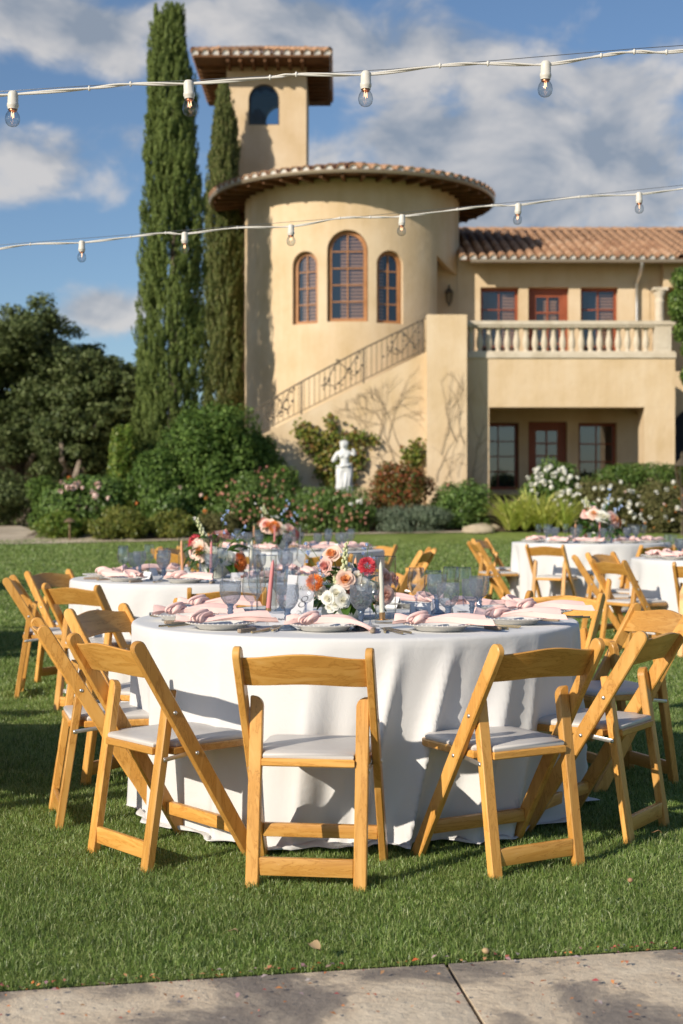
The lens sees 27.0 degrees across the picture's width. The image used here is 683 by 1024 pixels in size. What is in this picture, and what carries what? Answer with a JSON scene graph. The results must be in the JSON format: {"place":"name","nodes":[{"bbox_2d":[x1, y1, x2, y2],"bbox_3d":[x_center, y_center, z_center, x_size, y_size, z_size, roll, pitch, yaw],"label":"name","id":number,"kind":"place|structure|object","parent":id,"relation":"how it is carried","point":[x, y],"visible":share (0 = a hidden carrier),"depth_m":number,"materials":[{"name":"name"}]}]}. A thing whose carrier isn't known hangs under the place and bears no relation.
{"place":"outdoors","nodes":[
{"label":"outdoors","id":0,"kind":"place"},
{"bbox_2d":[0,526,133,543],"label":"gravel path","id":1,"kind":"structure","parent":0,"point":[12,533],"depth_m":31.93,"materials":[{"name":"beige gravel"}]},
{"bbox_2d":[0,949,682,1023],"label":"patio","id":2,"kind":"structure","parent":0,"point":[489,992],"depth_m":3.48,"materials":[{"name":"concrete"}]},
{"bbox_2d":[0,941,682,1019],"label":"fallen petals","id":3,"kind":"object","parent":2,"relation":"on","point":[237,994],"visible":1,"depth_m":3.57,"materials":[{"name":"plant"}]},
{"bbox_2d":[0,514,682,991],"bbox_3d":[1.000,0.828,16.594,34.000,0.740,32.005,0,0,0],"label":"lawn","id":4,"kind":"structure","parent":0,"point":[464,538],"depth_m":4.61,"materials":[{"name":"green plant"}]},
{"bbox_2d":[0,467,35,526],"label":"clipped hedge","id":5,"kind":"object","parent":4,"relation":"on","point":[13,498],"visible":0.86,"depth_m":40.11,"materials":[{"name":"green plant"}]},
{"bbox_2d":[3,575,67,698],"bbox_3d":[-1.921,0.806,9.260,0.530,0.780,0.455,0,0,-8],"label":"folding chair","id":6,"kind":"object","parent":4,"relation":"on","point":[21,598],"visible":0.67,"depth_m":9.05,"materials":[{"name":"brown wood"}]},
{"bbox_2d":[24,475,62,528],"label":"shrub","id":7,"kind":"object","parent":4,"relation":"on","point":[41,485],"visible":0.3,"depth_m":37.08,"materials":[{"name":"green plant"}]},
{"bbox_2d":[24,569,74,681],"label":"folding chair","id":8,"kind":"object","parent":4,"relation":"on","point":[35,582],"visible":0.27,"depth_m":9.91,"materials":[{"name":"brown wood"}]},
{"bbox_2d":[0,291,105,520],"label":"oak tree","id":9,"kind":"object","parent":4,"relation":"on","point":[31,343],"visible":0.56,"depth_m":45.79,"materials":[{"name":"green plant"}]},
{"bbox_2d":[15,346,153,511],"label":"oak tree","id":10,"kind":"object","parent":4,"relation":"on","point":[72,438],"visible":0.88,"depth_m":43.87,"materials":[{"name":"green plant"}]},
{"bbox_2d":[41,583,130,711],"bbox_3d":[-1.456,0.811,8.539,0.455,0.780,0.530,0,0,34],"label":"folding chair","id":11,"kind":"object","parent":4,"relation":"on","point":[55,597],"visible":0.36,"depth_m":8.42,"materials":[{"name":"brown wood"}]},
{"bbox_2d":[31,617,148,829],"bbox_3d":[-0.947,0.815,5.593,0.530,0.780,0.456,0,0,-15],"label":"folding chair","id":12,"kind":"object","parent":4,"relation":"on","point":[86,710],"visible":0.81,"depth_m":5.38,"materials":[{"name":"brown wood"}]},
{"bbox_2d":[64,603,134,784],"bbox_3d":[-0.895,0.815,6.343,0.530,0.780,0.455,0,0,25],"label":"folding chair","id":13,"kind":"object","parent":4,"relation":"on","point":[86,625],"visible":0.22,"depth_m":6.31,"materials":[{"name":"brown wood"}]},
{"bbox_2d":[66,633,246,872],"bbox_3d":[-0.628,0.815,4.989,0.530,0.780,0.455,0,0,-40],"label":"folding chair","id":14,"kind":"object","parent":4,"relation":"on","point":[175,733],"visible":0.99,"depth_m":4.89,"materials":[{"name":"brown wood"}]},
{"bbox_2d":[199,79,244,478],"bbox_3d":[-3.355,-6.326,40.100,1.405,11.850,1.449,0,0,38],"label":"cypress tree","id":15,"kind":"object","parent":4,"relation":"on","point":[224,295],"visible":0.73,"depth_m":39.77,"materials":[{"name":"green plant"}]},
{"bbox_2d":[187,587,266,605],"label":"folding chair","id":16,"kind":"object","parent":4,"relation":"on","point":[262,598],"visible":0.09,"depth_m":7.98,"materials":[{"name":"brown wood"}]},
{"bbox_2d":[127,531,461,541],"bbox_3d":[-0.768,0.539,32.025,8.032,0.219,0.406,0,0,-9],"label":"bed edging","id":17,"kind":"object","parent":4,"relation":"on","point":[313,534],"visible":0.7,"depth_m":32.26,"materials":[{"name":"beige stone"}]},
{"bbox_2d":[232,646,387,891],"bbox_3d":[-0.091,0.815,4.700,0.456,0.780,0.530,0,0,7],"label":"folding chair","id":18,"kind":"object","parent":4,"relation":"on","point":[360,751],"visible":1,"depth_m":4.55,"materials":[{"name":"brown wood"}]},
{"bbox_2d":[14,495,680,543],"bbox_3d":[5.300,0.093,35.433,25.400,1.202,9.134,0,0,0],"label":"planting bed","id":19,"kind":"object","parent":4,"relation":"on","point":[149,536],"visible":0.1,"depth_m":32.75,"materials":[{"name":"soil"}]},
{"bbox_2d":[29,509,88,538],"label":"round shrub","id":20,"kind":"object","parent":19,"relation":"on","point":[54,525],"visible":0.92,"depth_m":31.70,"materials":[{"name":"green plant"}]},
{"bbox_2d":[39,473,130,531],"bbox_3d":[-5.907,-0.207,32.878,2.115,1.374,1.467,0,0,0],"label":"rose bush","id":21,"kind":"object","parent":19,"relation":"on","point":[100,493],"visible":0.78,"depth_m":32.53,"materials":[{"name":"green plant"}]},
{"bbox_2d":[82,504,150,538],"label":"round shrub","id":22,"kind":"object","parent":19,"relation":"on","point":[116,522],"visible":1,"depth_m":31.50,"materials":[{"name":"green plant"}]},
{"bbox_2d":[106,423,142,510],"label":"shrub","id":23,"kind":"object","parent":19,"relation":"on","point":[123,447],"visible":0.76,"depth_m":34.14,"materials":[{"name":"green plant"}]},
{"bbox_2d":[123,446,187,524],"bbox_3d":[-4.252,-0.564,33.181,1.732,1.944,1.812,0,0,44],"label":"shrub","id":24,"kind":"object","parent":19,"relation":"on","point":[156,465],"visible":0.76,"depth_m":32.62,"materials":[{"name":"green plant"}]},
{"bbox_2d":[130,0,209,455],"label":"cypress tree","id":25,"kind":"object","parent":19,"relation":"on","point":[175,202],"visible":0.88,"depth_m":35.32,"materials":[{"name":"green plant"}]},
{"bbox_2d":[146,508,197,538],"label":"round shrub","id":26,"kind":"object","parent":19,"relation":"on","point":[167,520],"visible":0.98,"depth_m":31.75,"materials":[{"name":"green plant"}]},
{"bbox_2d":[135,479,212,533],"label":"rose bush","id":27,"kind":"object","parent":19,"relation":"on","point":[180,498],"visible":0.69,"depth_m":32.40,"materials":[{"name":"green plant"}]},
{"bbox_2d":[156,400,264,513],"bbox_3d":[-3.081,-1.187,33.653,2.645,2.974,2.550,0,0,0],"label":"laurel shrub","id":28,"kind":"object","parent":19,"relation":"on","point":[210,449],"visible":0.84,"depth_m":33.00,"materials":[{"name":"green plant"}]},
{"bbox_2d":[194,510,242,534],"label":"round shrub","id":29,"kind":"object","parent":19,"relation":"on","point":[210,523],"visible":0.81,"depth_m":32.14,"materials":[{"name":"green plant"}]},
{"bbox_2d":[203,472,296,531],"bbox_3d":[-2.125,-0.233,32.909,2.233,1.423,1.597,0,0,0],"label":"flowering shrub","id":30,"kind":"object","parent":19,"relation":"on","point":[248,491],"visible":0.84,"depth_m":32.53,"materials":[{"name":"green plant"}]},
{"bbox_2d":[233,432,289,517],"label":"laurel shrub","id":31,"kind":"object","parent":19,"relation":"on","point":[269,456],"visible":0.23,"depth_m":33.78,"materials":[{"name":"green plant"}]},
{"bbox_2d":[249,463,303,522],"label":"flowering shrub","id":32,"kind":"object","parent":19,"relation":"on","point":[291,476],"visible":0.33,"depth_m":33.21,"materials":[{"name":"green plant"}]},
{"bbox_2d":[280,484,381,533],"bbox_3d":[-0.251,-0.071,32.738,2.424,1.162,1.389,0,0,0],"label":"flowering shrub","id":33,"kind":"object","parent":19,"relation":"on","point":[341,506],"visible":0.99,"depth_m":32.41,"materials":[{"name":"green plant"}]},
{"bbox_2d":[331,440,356,520],"bbox_3d":[0.062,-0.717,33.900,0.683,1.984,0.616,0,0,0],"label":"statue","id":34,"kind":"object","parent":19,"relation":"on","point":[344,473],"visible":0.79,"depth_m":33.81,"materials":[{"name":"white stone"}]},
{"bbox_2d":[364,460,436,526],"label":"nandina shrub","id":35,"kind":"object","parent":19,"relation":"on","point":[397,485],"visible":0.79,"depth_m":32.94,"materials":[{"name":"brown plant"}]},
{"bbox_2d":[369,504,453,532],"bbox_3d":[1.593,0.158,32.737,1.961,0.714,1.052,0,0,0],"label":"lavender mound","id":36,"kind":"object","parent":19,"relation":"on","point":[398,519],"visible":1,"depth_m":32.48,"materials":[{"name":"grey plant"}]},
{"bbox_2d":[426,478,493,528],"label":"shrub","id":37,"kind":"object","parent":19,"relation":"on","point":[464,498],"visible":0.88,"depth_m":32.90,"materials":[{"name":"green plant"}]},
{"bbox_2d":[477,481,594,529],"bbox_3d":[4.467,-0.145,32.703,2.960,1.113,2.522,0,0,0],"label":"agapanthus clump","id":38,"kind":"object","parent":19,"relation":"on","point":[526,514],"visible":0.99,"depth_m":32.37,"materials":[{"name":"green plant"}]},
{"bbox_2d":[518,455,581,524],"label":"rose bush","id":39,"kind":"object","parent":19,"relation":"on","point":[551,477],"visible":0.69,"depth_m":33.13,"materials":[{"name":"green plant"}]},
{"bbox_2d":[568,476,645,530],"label":"rose bush","id":40,"kind":"object","parent":19,"relation":"on","point":[627,513],"visible":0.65,"depth_m":32.69,"materials":[{"name":"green plant"}]},
{"bbox_2d":[575,462,682,511],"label":"hedge","id":41,"kind":"object","parent":19,"relation":"on","point":[634,475],"visible":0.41,"depth_m":34.17,"materials":[{"name":"green plant"}]},
{"bbox_2d":[632,479,682,531],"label":"rose bush","id":42,"kind":"object","parent":19,"relation":"on","point":[659,514],"visible":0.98,"depth_m":32.37,"materials":[{"name":"green plant"}]},
{"bbox_2d":[667,266,682,384],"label":"tree","id":43,"kind":"object","parent":19,"relation":"on","point":[675,304],"visible":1,"depth_m":33.91,"materials":[{"name":"green plant"}]},
{"bbox_2d":[404,549,435,594],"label":"folding chair","id":44,"kind":"object","parent":4,"relation":"on","point":[426,558],"visible":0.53,"depth_m":13.97,"materials":[{"name":"brown wood"}]},
{"bbox_2d":[190,45,682,505],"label":"villa","id":45,"kind":"object","parent":4,"relation":"on","point":[560,344],"visible":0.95,"depth_m":36.76,"materials":[{"name":"paint"}]},
{"bbox_2d":[295,252,317,324],"bbox_3d":[-0.834,-5.760,36.772,0.694,1.860,0.250,0,0,25],"label":"window","id":46,"kind":"structure","parent":45,"relation":"in","point":[306,267],"depth_m":36.77,"materials":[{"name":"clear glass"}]},
{"bbox_2d":[289,412,380,489],"bbox_3d":[-0.166,-1.236,35.017,2.265,2.494,0.477,0,0,0],"label":"climbing vine","id":47,"kind":"object","parent":45,"relation":"attached to","point":[322,459],"visible":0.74,"depth_m":35.08,"materials":[{"name":"green plant"}]},
{"bbox_2d":[328,231,367,321],"bbox_3d":[0.162,-6.025,36.528,1.020,2.330,0.250,0,0,3],"label":"window","id":48,"kind":"structure","parent":45,"relation":"in","point":[347,250],"depth_m":36.48,"materials":[{"name":"clear glass"}]},
{"bbox_2d":[331,367,424,475],"bbox_3d":[0.909,-2.260,35.211,2.322,2.802,0.036,0,0,0],"label":"bare vine","id":49,"kind":"object","parent":45,"relation":"attached to","point":[361,407],"visible":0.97,"depth_m":35.21,"materials":[{"name":"brown plant"}]},
{"bbox_2d":[377,252,400,323],"bbox_3d":[1.159,-5.760,36.671,0.694,1.860,0.250,0,0,-19],"label":"window","id":50,"kind":"structure","parent":45,"relation":"in","point":[388,264],"depth_m":36.70,"materials":[{"name":"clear glass"}]},
{"bbox_2d":[399,437,426,468],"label":"climbing vine","id":51,"kind":"object","parent":45,"relation":"attached to","point":[411,459],"visible":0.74,"depth_m":35.07,"materials":[{"name":"green plant"}]},
{"bbox_2d":[433,373,464,480],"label":"bare vine","id":52,"kind":"object","parent":45,"relation":"attached to","point":[452,424],"visible":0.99,"depth_m":34.96,"materials":[{"name":"brown plant"}]},
{"bbox_2d":[480,289,517,350],"bbox_3d":[4.269,-4.990,38.735,1.050,2.150,0.250,0,0,0],"label":"window","id":53,"kind":"structure","parent":45,"relation":"in","point":[495,304],"depth_m":38.86,"materials":[{"name":"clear glass"}]},
{"bbox_2d":[489,423,517,489],"bbox_3d":[4.252,-1.505,38.735,1.086,1.800,0.250,0,0,0],"label":"window","id":54,"kind":"structure","parent":45,"relation":"in","point":[503,437],"depth_m":38.86,"materials":[{"name":"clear glass"}]},
{"bbox_2d":[528,422,565,482],"bbox_3d":[5.569,-1.520,38.735,1.062,1.830,0.250,0,0,0],"label":"garden door","id":55,"kind":"structure","parent":45,"relation":"in","point":[545,439],"depth_m":38.63,"materials":[{"name":"brown glass"}]},
{"bbox_2d":[528,289,567,350],"bbox_3d":[5.592,-4.990,38.735,1.110,2.150,0.250,0,0,0],"label":"balcony door","id":56,"kind":"structure","parent":45,"relation":"in","point":[543,304],"depth_m":38.63,"materials":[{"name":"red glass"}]},
{"bbox_2d":[578,423,614,480],"bbox_3d":[6.916,-1.605,38.735,1.050,1.600,0.250,0,0,0],"label":"window","id":57,"kind":"structure","parent":45,"relation":"in","point":[596,441],"depth_m":38.86,"materials":[{"name":"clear glass"}]},
{"bbox_2d":[581,289,615,350],"bbox_3d":[6.963,-4.990,38.735,1.026,2.150,0.250,0,0,0],"label":"window","id":58,"kind":"structure","parent":45,"relation":"in","point":[596,304],"depth_m":38.72,"materials":[{"name":"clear glass"}]},
{"bbox_2d":[462,523,495,533],"bbox_3d":[3.135,0.372,32.501,0.775,0.232,0.491,0,0,0],"label":"boulder","id":59,"kind":"object","parent":4,"relation":"on","point":[482,528],"visible":1,"depth_m":32.31,"materials":[{"name":"beige stone"}]},
{"bbox_2d":[471,538,510,599],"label":"folding chair","id":60,"kind":"object","parent":4,"relation":"on","point":[486,544],"visible":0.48,"depth_m":17.34,"materials":[{"name":"brown wood"}]},
{"bbox_2d":[467,541,518,599],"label":"folding chair","id":61,"kind":"object","parent":4,"relation":"on","point":[475,549],"visible":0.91,"depth_m":16.23,"materials":[{"name":"brown wood"}]},
{"bbox_2d":[411,638,604,880],"bbox_3d":[0.564,0.815,4.880,0.455,0.780,0.530,0,0,-31],"label":"folding chair","id":62,"kind":"object","parent":4,"relation":"on","point":[474,736],"visible":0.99,"depth_m":4.78,"materials":[{"name":"brown wood"}]},
{"bbox_2d":[525,544,577,596],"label":"folding chair","id":63,"kind":"object","parent":4,"relation":"on","point":[564,577],"visible":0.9,"depth_m":15.44,"materials":[{"name":"brown wood"}]},
{"bbox_2d":[524,590,604,741],"bbox_3d":[1.056,0.815,7.383,0.456,0.780,0.530,0,0,35],"label":"folding chair","id":64,"kind":"object","parent":4,"relation":"on","point":[587,637],"visible":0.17,"depth_m":7.43,"materials":[{"name":"brown wood"}]},
{"bbox_2d":[572,555,630,630],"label":"folding chair","id":65,"kind":"object","parent":4,"relation":"on","point":[589,580],"visible":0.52,"depth_m":12.56,"materials":[{"name":"brown wood"}]},
{"bbox_2d":[527,623,682,844],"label":"folding chair","id":66,"kind":"object","parent":4,"relation":"on","point":[600,717],"visible":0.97,"depth_m":5.26,"materials":[{"name":"brown wood"}]},
{"bbox_2d":[585,552,629,634],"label":"folding chair","id":67,"kind":"object","parent":4,"relation":"on","point":[612,557],"visible":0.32,"depth_m":13.55,"materials":[{"name":"brown wood"}]},
{"bbox_2d":[590,559,666,647],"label":"folding chair","id":68,"kind":"object","parent":4,"relation":"on","point":[600,569],"visible":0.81,"depth_m":11.99,"materials":[{"name":"brown wood"}]},
{"bbox_2d":[584,602,682,791],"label":"folding chair","id":69,"kind":"object","parent":4,"relation":"on","point":[636,619],"visible":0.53,"depth_m":6.35,"materials":[{"name":"brown wood"}]},
{"bbox_2d":[672,562,682,657],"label":"folding chair","id":70,"kind":"object","parent":4,"relation":"on","point":[677,572],"visible":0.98,"depth_m":11.48,"materials":[{"name":"brown wood"}]},
{"bbox_2d":[0,45,682,126],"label":"string lights","id":71,"kind":"object","parent":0,"point":[365,87],"visible":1,"depth_m":4.80,"materials":[{"name":"grey"}]},
{"bbox_2d":[0,185,682,256],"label":"string lights","id":72,"kind":"object","parent":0,"point":[401,223],"visible":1,"depth_m":8.00,"materials":[{"name":"grey"}]},
{"bbox_2d":[0,0,682,407],"label":"sky","id":73,"kind":"structure","parent":0,"point":[72,167],"materials":[{"name":"blue"}]},
{"bbox_3d":[0.056,0.829,5.900,1.818,0.762,1.818,0,0,0],"label":"round table","id":74,"kind":"object","parent":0,"visible":0},
{"bbox_2d":[126,605,599,849],"bbox_3d":[0.085,0.809,5.890,1.948,0.734,1.935,0,0,0],"label":"tablecloth","id":75,"kind":"object","parent":74,"relation":"on","point":[426,682],"visible":0.48,"depth_m":5.08,"materials":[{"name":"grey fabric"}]},
{"bbox_2d":[151,613,218,619],"bbox_3d":[-0.639,0.426,5.810,0.277,0.028,0.277,0,0,0],"label":"dinner plate","id":76,"kind":"object","parent":75,"relation":"on","point":[164,616],"visible":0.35,"depth_m":5.76,"materials":[{"name":"white ceramic"}]},
{"bbox_2d":[152,602,244,614],"bbox_3d":[-0.579,0.392,5.814,0.399,0.053,0.116,0,0,-9],"label":"napkin","id":77,"kind":"object","parent":76,"relation":"on","point":[179,608],"visible":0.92,"depth_m":5.79,"materials":[{"name":"pink fabric"}]},
{"bbox_2d":[185,620,256,629],"bbox_3d":[-0.455,0.426,5.388,0.277,0.028,0.277,0,0,0],"label":"dinner plate","id":78,"kind":"object","parent":75,"relation":"on","point":[227,625],"visible":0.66,"depth_m":5.32,"materials":[{"name":"white ceramic"}]},
{"bbox_2d":[174,609,277,622],"bbox_3d":[-0.431,0.393,5.387,0.404,0.055,0.102,0,0,-4],"label":"napkin","id":79,"kind":"object","parent":78,"relation":"on","point":[202,615],"visible":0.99,"depth_m":5.37,"materials":[{"name":"pink fabric"}]},
{"bbox_2d":[286,575,314,616],"bbox_3d":[-0.167,0.347,5.740,0.121,0.188,0.064,0,0,0],"label":"table number card","id":80,"kind":"object","parent":75,"relation":"on","point":[306,596],"visible":0.79,"depth_m":5.75,"materials":[{"name":"white paper"}]},
{"bbox_2d":[288,623,356,631],"bbox_3d":[-0.063,0.426,5.306,0.277,0.028,0.277,0,0,0],"label":"dinner plate","id":81,"kind":"object","parent":75,"relation":"on","point":[330,627],"visible":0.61,"depth_m":5.22,"materials":[{"name":"white ceramic"}]},
{"bbox_2d":[284,610,379,632],"bbox_3d":[-0.007,0.432,5.283,0.409,0.133,0.124,0,0,6],"label":"napkin","id":82,"kind":"object","parent":81,"relation":"on","point":[313,617],"visible":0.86,"depth_m":5.26,"materials":[{"name":"pink fabric"}]},
{"bbox_2d":[301,538,399,618],"bbox_3d":[0.038,0.275,5.883,0.412,0.332,0.343,0,0,0],"label":"flower arrangement","id":83,"kind":"object","parent":75,"relation":"on","point":[334,598],"visible":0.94,"depth_m":5.80,"materials":[{"name":"multicoloured plant"}]},
{"bbox_2d":[390,601,431,607],"bbox_3d":[0.325,0.426,6.599,0.277,0.028,0.277,0,0,0],"label":"dinner plate","id":84,"kind":"object","parent":75,"relation":"on","point":[405,604],"visible":0.23,"depth_m":6.52,"materials":[{"name":"white ceramic"}]},
{"bbox_2d":[374,591,443,601],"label":"napkin","id":85,"kind":"object","parent":84,"relation":"on","point":[419,596],"visible":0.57,"depth_m":6.58,"materials":[{"name":"pink fabric"}]},
{"bbox_2d":[403,622,473,631],"bbox_3d":[0.367,0.426,5.306,0.277,0.028,0.277,0,0,0],"label":"dinner plate","id":86,"kind":"object","parent":75,"relation":"on","point":[440,627],"visible":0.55,"depth_m":5.23,"materials":[{"name":"white ceramic"}]},
{"bbox_2d":[392,610,497,625],"bbox_3d":[0.386,0.392,5.273,0.399,0.053,0.116,0,0,7],"label":"napkin","id":87,"kind":"object","parent":86,"relation":"on","point":[419,617],"visible":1,"depth_m":5.26,"materials":[{"name":"pink fabric"}]},
{"bbox_2d":[471,604,501,609],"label":"dinner plate","id":88,"kind":"object","parent":75,"relation":"on","point":[485,607],"visible":0.07,"depth_m":6.41,"materials":[{"name":"white ceramic"}]},
{"bbox_2d":[445,594,522,605],"bbox_3d":[0.656,0.393,6.334,0.404,0.055,0.102,0,0,-2],"label":"napkin","id":89,"kind":"object","parent":88,"relation":"on","point":[511,597],"visible":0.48,"depth_m":6.32,"materials":[{"name":"pink fabric"}]},
{"bbox_2d":[485,616,544,624],"bbox_3d":[0.682,0.426,5.624,0.277,0.028,0.277,0,0,0],"label":"dinner plate","id":90,"kind":"object","parent":75,"relation":"on","point":[514,620],"visible":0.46,"depth_m":5.54,"materials":[{"name":"white ceramic"}]},
{"bbox_2d":[473,605,567,619],"bbox_3d":[0.714,0.393,5.599,0.399,0.054,0.123,0,0,18],"label":"napkin","id":91,"kind":"object","parent":90,"relation":"on","point":[496,611],"visible":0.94,"depth_m":5.57,"materials":[{"name":"pink fabric"}]},
{"bbox_2d":[511,608,572,613],"bbox_3d":[0.846,0.426,6.060,0.277,0.028,0.277,0,0,0],"label":"dinner plate","id":92,"kind":"object","parent":75,"relation":"on","point":[563,611],"visible":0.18,"depth_m":6.02,"materials":[{"name":"white ceramic"}]},
{"bbox_2d":[505,598,596,610],"bbox_3d":[0.886,0.392,6.052,0.399,0.053,0.116,0,0,3],"label":"napkin","id":93,"kind":"object","parent":92,"relation":"on","point":[560,604],"visible":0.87,"depth_m":6.03,"materials":[{"name":"pink fabric"}]},
{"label":"dinner plate","id":94,"kind":"object","parent":75,"relation":"on","visible":0},
{"bbox_2d":[177,594,263,605],"bbox_3d":[-0.540,0.393,6.350,0.399,0.054,0.123,0,0,-3],"label":"napkin","id":95,"kind":"object","parent":94,"relation":"on","point":[204,599],"visible":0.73,"depth_m":6.31,"materials":[{"name":"pink fabric"}]},
{"bbox_3d":[-0.860,0.821,9.390,1.818,0.765,1.818,0,0,0],"label":"round table","id":96,"kind":"object","parent":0,"visible":0},
{"bbox_2d":[63,572,330,701],"bbox_3d":[-0.847,0.803,9.415,1.952,0.740,1.946,0,0,0],"label":"tablecloth","id":97,"kind":"object","parent":96,"relation":"on","point":[142,598],"visible":0.14,"depth_m":8.58,"materials":[{"name":"grey fabric"}]},
{"bbox_2d":[162,577,204,582],"bbox_3d":[-0.957,0.417,8.697,0.277,0.028,0.277,0,0,31],"label":"dinner plate","id":98,"kind":"object","parent":97,"relation":"on","point":[184,580],"visible":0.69,"depth_m":8.61,"materials":[{"name":"white ceramic"}]},
{"bbox_2d":[164,570,212,579],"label":"napkin","id":99,"kind":"object","parent":98,"relation":"on","point":[179,574],"visible":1,"depth_m":8.66,"materials":[{"name":"pink fabric"}]},
{"bbox_2d":[183,507,249,577],"bbox_3d":[-0.825,0.204,9.385,0.444,0.474,0.425,0,0,0],"label":"flower arrangement","id":100,"kind":"object","parent":97,"relation":"on","point":[198,548],"visible":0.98,"depth_m":9.33,"materials":[{"name":"multicoloured plant"}]},
{"bbox_3d":[-0.480,0.773,14.500,1.818,0.769,1.818,0,0,0],"label":"round table","id":101,"kind":"object","parent":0,"visible":0},
{"bbox_2d":[205,547,384,575],"bbox_3d":[-0.495,0.757,14.518,1.915,0.747,1.940,0,0,0],"label":"tablecloth","id":102,"kind":"object","parent":101,"relation":"on","point":[357,554],"visible":0.08,"depth_m":13.64,"materials":[{"name":"grey fabric"}]},
{"bbox_2d":[251,497,302,549],"bbox_3d":[-0.661,0.115,14.499,0.489,0.535,0.496,0,0,21],"label":"flower arrangement","id":103,"kind":"object","parent":102,"relation":"on","point":[267,523],"visible":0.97,"depth_m":14.40,"materials":[{"name":"pink plant"}]},
{"bbox_3d":[2.910,0.742,16.600,1.818,0.769,1.818,0,0,0],"label":"round table","id":104,"kind":"object","parent":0,"visible":0},
{"bbox_2d":[510,541,671,611],"bbox_3d":[2.859,0.726,16.586,1.968,0.747,1.954,0,0,0],"label":"tablecloth","id":105,"kind":"object","parent":104,"relation":"on","point":[520,585],"visible":0.35,"depth_m":15.85,"materials":[{"name":"grey fabric"}]},
{"bbox_2d":[571,487,622,541],"bbox_3d":[2.979,0.032,16.547,0.616,0.642,0.604,0,0,0],"label":"flower arrangement","id":106,"kind":"object","parent":105,"relation":"on","point":[611,521],"visible":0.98,"depth_m":16.47,"materials":[{"name":"multicoloured plant"}]},
{"bbox_3d":[3.500,0.800,12.600,1.818,0.766,1.818,0,0,0],"label":"round table","id":107,"kind":"object","parent":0,"visible":0},
{"bbox_2d":[629,556,682,634],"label":"tablecloth","id":108,"kind":"object","parent":107,"relation":"on","point":[654,577],"visible":0.4,"depth_m":12.16,"materials":[{"name":"grey fabric"}]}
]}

